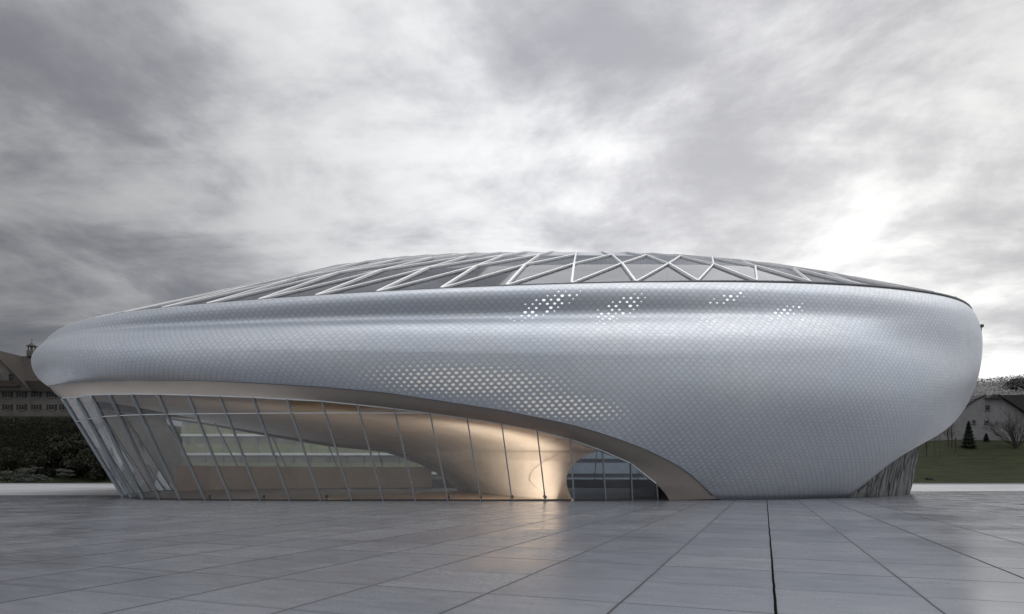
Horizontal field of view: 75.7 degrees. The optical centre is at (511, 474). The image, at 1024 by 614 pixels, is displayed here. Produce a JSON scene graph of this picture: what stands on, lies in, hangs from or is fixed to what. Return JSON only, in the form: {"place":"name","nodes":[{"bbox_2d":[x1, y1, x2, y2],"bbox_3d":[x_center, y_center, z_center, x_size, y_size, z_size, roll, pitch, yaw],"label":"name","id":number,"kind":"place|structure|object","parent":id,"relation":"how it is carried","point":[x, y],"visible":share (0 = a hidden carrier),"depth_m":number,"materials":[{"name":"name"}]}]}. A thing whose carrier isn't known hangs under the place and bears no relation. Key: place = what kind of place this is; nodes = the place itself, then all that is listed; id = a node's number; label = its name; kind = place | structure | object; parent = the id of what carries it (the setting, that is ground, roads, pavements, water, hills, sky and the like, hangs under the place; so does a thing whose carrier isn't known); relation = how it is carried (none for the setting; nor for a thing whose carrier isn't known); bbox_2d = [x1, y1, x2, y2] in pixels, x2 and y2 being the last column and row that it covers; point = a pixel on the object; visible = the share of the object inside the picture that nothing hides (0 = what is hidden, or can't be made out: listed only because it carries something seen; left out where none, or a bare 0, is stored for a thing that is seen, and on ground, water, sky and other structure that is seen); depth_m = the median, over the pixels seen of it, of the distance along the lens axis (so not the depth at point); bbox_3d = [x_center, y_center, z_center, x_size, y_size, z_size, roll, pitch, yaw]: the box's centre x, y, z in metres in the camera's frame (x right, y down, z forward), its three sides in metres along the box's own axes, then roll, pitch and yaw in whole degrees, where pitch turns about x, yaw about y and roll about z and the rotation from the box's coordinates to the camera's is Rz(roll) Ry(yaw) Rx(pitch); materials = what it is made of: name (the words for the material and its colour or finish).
{"place":"outdoors","nodes":[
{"label":"outdoors","id":0,"kind":"place"},
{"bbox_2d":[0,491,1023,613],"bbox_3d":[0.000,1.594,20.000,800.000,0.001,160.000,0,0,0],"label":"plaza","id":1,"kind":"structure","parent":0,"point":[937,552],"depth_m":12.84,"materials":[{"name":"tile"}]},
{"bbox_2d":[31,251,983,500],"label":"pavilion","id":2,"kind":"structure","parent":1,"relation":"on","point":[513,376],"depth_m":41.36,"materials":[{"name":"metal"}]},
{"bbox_2d":[0,425,1023,482],"bbox_3d":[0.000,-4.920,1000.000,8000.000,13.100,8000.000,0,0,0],"label":"ground","id":3,"kind":"structure","parent":0,"point":[995,461],"depth_m":128.76,"materials":[{"name":"green plant"}]},
{"bbox_2d":[0,470,25,482],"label":"garden pine","id":4,"kind":"object","parent":3,"relation":"on","point":[2,478],"visible":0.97,"depth_m":112.35,"materials":[{"name":"green plant"}]},
{"bbox_2d":[0,447,27,471],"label":"bank shrub","id":5,"kind":"object","parent":3,"relation":"on","point":[10,460],"visible":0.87,"depth_m":119.95,"materials":[{"name":"green plant"}]},
{"bbox_2d":[6,466,53,482],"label":"garden pine","id":6,"kind":"object","parent":3,"relation":"on","point":[30,476],"visible":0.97,"depth_m":112.68,"materials":[{"name":"green plant"}]},
{"bbox_2d":[16,450,53,477],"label":"bank shrub","id":7,"kind":"object","parent":3,"relation":"on","point":[44,471],"visible":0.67,"depth_m":117.51,"materials":[{"name":"green plant"}]},
{"bbox_2d":[0,416,81,458],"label":"hedge","id":8,"kind":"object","parent":3,"relation":"on","point":[25,434],"depth_m":129.18,"materials":[{"name":"plant"}]},
{"bbox_2d":[34,442,80,475],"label":"bank shrub","id":9,"kind":"object","parent":3,"relation":"on","point":[49,448],"visible":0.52,"depth_m":117.63,"materials":[{"name":"green plant"}]},
{"bbox_2d":[41,434,78,455],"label":"bank shrub","id":10,"kind":"object","parent":3,"relation":"on","point":[50,438],"visible":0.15,"depth_m":122.18,"materials":[{"name":"green plant"}]},
{"bbox_2d":[55,468,75,482],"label":"garden pine","id":11,"kind":"object","parent":3,"relation":"on","point":[65,473],"visible":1,"depth_m":113.61,"materials":[{"name":"green plant"}]},
{"bbox_2d":[51,436,94,471],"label":"bank shrub","id":12,"kind":"object","parent":3,"relation":"on","point":[68,447],"visible":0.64,"depth_m":119.56,"materials":[{"name":"green plant"}]},
{"bbox_2d":[66,432,86,455],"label":"bank shrub","id":13,"kind":"object","parent":3,"relation":"on","point":[78,435],"visible":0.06,"depth_m":123.44,"materials":[{"name":"green plant"}]},
{"bbox_2d":[63,446,98,478],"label":"bank shrub","id":14,"kind":"object","parent":3,"relation":"on","point":[77,464],"visible":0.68,"depth_m":116.53,"materials":[{"name":"green plant"}]},
{"bbox_2d":[0,342,166,421],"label":"chalet","id":15,"kind":"object","parent":3,"relation":"on","point":[25,390],"visible":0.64,"depth_m":131.00,"materials":[{"name":"brown wood"}]},
{"bbox_2d":[2,392,12,397],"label":"window","id":16,"kind":"structure","parent":15,"relation":"in","point":[4,394],"depth_m":130.94,"materials":[{"name":"grey glass"}]},
{"bbox_2d":[2,404,12,410],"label":"window","id":17,"kind":"structure","parent":15,"relation":"in","point":[6,407],"depth_m":130.94,"materials":[{"name":"grey glass"}]},
{"bbox_2d":[8,373,13,382],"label":"window","id":18,"kind":"structure","parent":15,"relation":"in","point":[10,376],"depth_m":129.60,"materials":[{"name":"grey glass"}]},
{"bbox_2d":[16,392,26,397],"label":"window","id":19,"kind":"structure","parent":15,"relation":"in","point":[18,394],"depth_m":130.94,"materials":[{"name":"grey glass"}]},
{"bbox_2d":[16,404,26,410],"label":"window","id":20,"kind":"structure","parent":15,"relation":"in","point":[20,407],"depth_m":130.94,"materials":[{"name":"grey glass"}]},
{"bbox_2d":[31,392,41,397],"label":"window","id":21,"kind":"structure","parent":15,"relation":"in","point":[38,394],"depth_m":130.94,"materials":[{"name":"grey glass"}]},
{"bbox_2d":[31,404,41,410],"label":"window","id":22,"kind":"structure","parent":15,"relation":"in","point":[35,407],"depth_m":130.94,"materials":[{"name":"grey glass"}]},
{"bbox_2d":[46,392,56,397],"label":"window","id":23,"kind":"structure","parent":15,"relation":"in","point":[48,394],"depth_m":130.94,"materials":[{"name":"grey glass"}]},
{"bbox_2d":[46,404,56,410],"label":"window","id":24,"kind":"structure","parent":15,"relation":"in","point":[50,407],"depth_m":130.94,"materials":[{"name":"grey glass"}]},
{"bbox_2d":[59,404,67,410],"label":"window","id":25,"kind":"structure","parent":15,"relation":"in","point":[62,407],"depth_m":130.94,"materials":[{"name":"grey glass"}]},
{"bbox_2d":[83,453,108,479],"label":"bank shrub","id":26,"kind":"object","parent":3,"relation":"on","point":[98,472],"visible":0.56,"depth_m":115.50,"materials":[{"name":"green plant"}]},
{"bbox_2d":[181,421,442,478],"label":"office block","id":27,"kind":"structure","parent":3,"relation":"on","point":[256,449],"depth_m":115.85,"materials":[{"name":"grey glass"}]},
{"bbox_2d":[0,483,1023,483],"bbox_3d":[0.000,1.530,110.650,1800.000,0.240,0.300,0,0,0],"label":"kerb","id":28,"kind":"structure","parent":3,"relation":"on","point":[112,483],"depth_m":110.50,"materials":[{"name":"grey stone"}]},
{"bbox_2d":[567,452,649,479],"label":"office block","id":29,"kind":"structure","parent":3,"relation":"on","point":[614,467],"depth_m":115.85,"materials":[{"name":"metal"}]},
{"bbox_2d":[943,426,953,445],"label":"bare tree","id":30,"kind":"object","parent":3,"relation":"on","point":[948,433],"visible":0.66,"depth_m":141.98,"materials":[{"name":"brown plant"}]},
{"bbox_2d":[944,424,961,446],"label":"bare tree","id":31,"kind":"object","parent":3,"relation":"on","point":[951,426],"visible":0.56,"depth_m":140.98,"materials":[{"name":"brown plant"}]},
{"bbox_2d":[960,421,977,447],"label":"conifer","id":32,"kind":"object","parent":3,"relation":"on","point":[967,435],"visible":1,"depth_m":139.69,"materials":[{"name":"green plant"}]},
{"bbox_2d":[928,394,1023,440],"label":"gable house","id":33,"kind":"structure","parent":3,"relation":"on","point":[976,409],"depth_m":150.00,"materials":[{"name":"paint"}]},
{"bbox_2d":[985,405,990,410],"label":"window","id":34,"kind":"structure","parent":33,"relation":"in","point":[987,407],"depth_m":149.94,"materials":[{"name":"grey glass"}]},
{"bbox_2d":[983,433,989,441],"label":"conifer","id":35,"kind":"object","parent":3,"relation":"on","point":[986,438],"visible":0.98,"depth_m":143.84,"materials":[{"name":"green plant"}]},
{"bbox_2d":[982,404,1023,448],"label":"bare bush","id":36,"kind":"object","parent":3,"relation":"on","point":[1013,438],"visible":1,"depth_m":138.31,"materials":[{"name":"brown plant"}]},
{"bbox_2d":[0,484,1023,494],"bbox_3d":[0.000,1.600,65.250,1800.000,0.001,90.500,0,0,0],"label":"road","id":37,"kind":"structure","parent":0,"point":[58,489],"depth_m":76.32,"materials":[{"name":"grey asphalt"}]},
{"bbox_2d":[0,0,1023,426],"label":"sky","id":38,"kind":"structure","parent":0,"point":[152,152],"materials":[{"name":"grey"}]},
{"bbox_2d":[972,382,1023,395],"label":"hill","id":39,"kind":"structure","parent":0,"point":[996,390],"depth_m":288.02,"materials":[{"name":"plant"}]},
{"bbox_2d":[973,374,1023,395],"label":"frosted forest","id":40,"kind":"object","parent":39,"relation":"on","point":[996,379],"visible":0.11,"depth_m":290.67,"materials":[{"name":"grey plant"}]},
{"bbox_2d":[1002,377,1023,388],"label":"grove","id":41,"kind":"object","parent":39,"relation":"on","point":[1018,382],"visible":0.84,"depth_m":287.74,"materials":[{"name":"green plant"}]}
]}

